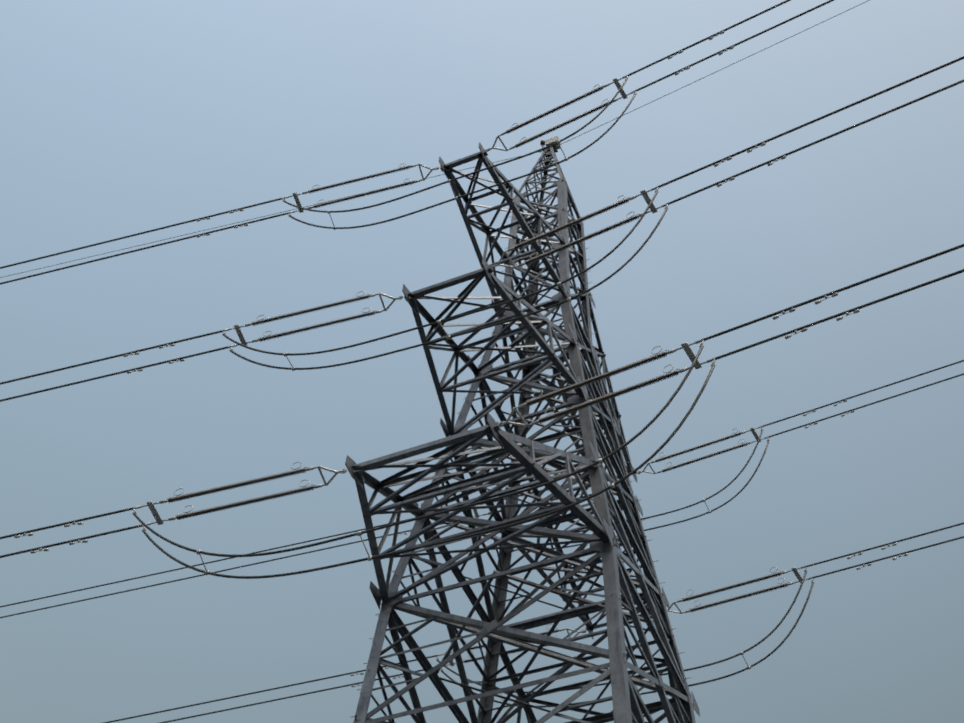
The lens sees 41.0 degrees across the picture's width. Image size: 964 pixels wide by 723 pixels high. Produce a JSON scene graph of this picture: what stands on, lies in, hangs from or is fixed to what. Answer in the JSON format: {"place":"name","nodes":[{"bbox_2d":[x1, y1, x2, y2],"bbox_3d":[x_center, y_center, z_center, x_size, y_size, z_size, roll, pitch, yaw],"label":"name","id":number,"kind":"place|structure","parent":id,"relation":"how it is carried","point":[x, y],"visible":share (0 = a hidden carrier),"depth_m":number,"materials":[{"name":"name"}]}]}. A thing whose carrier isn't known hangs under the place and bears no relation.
{"place":"outdoors","nodes":[
{"label":"outdoors","id":0,"kind":"place"},
{"bbox_2d":[0,0,963,722],"label":"sky","id":1,"kind":"structure","parent":0,"point":[119,118],"materials":[{"name":"blue"}]},
{"label":"ground","id":2,"kind":"structure","parent":0,"visible":0},
{"bbox_2d":[0,0,963,722],"bbox_3d":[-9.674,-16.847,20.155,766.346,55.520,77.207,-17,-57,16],"label":"lattice tower","id":3,"kind":"structure","parent":2,"relation":"on","point":[578,386],"depth_m":36.95,"materials":[{"name":"metal"}]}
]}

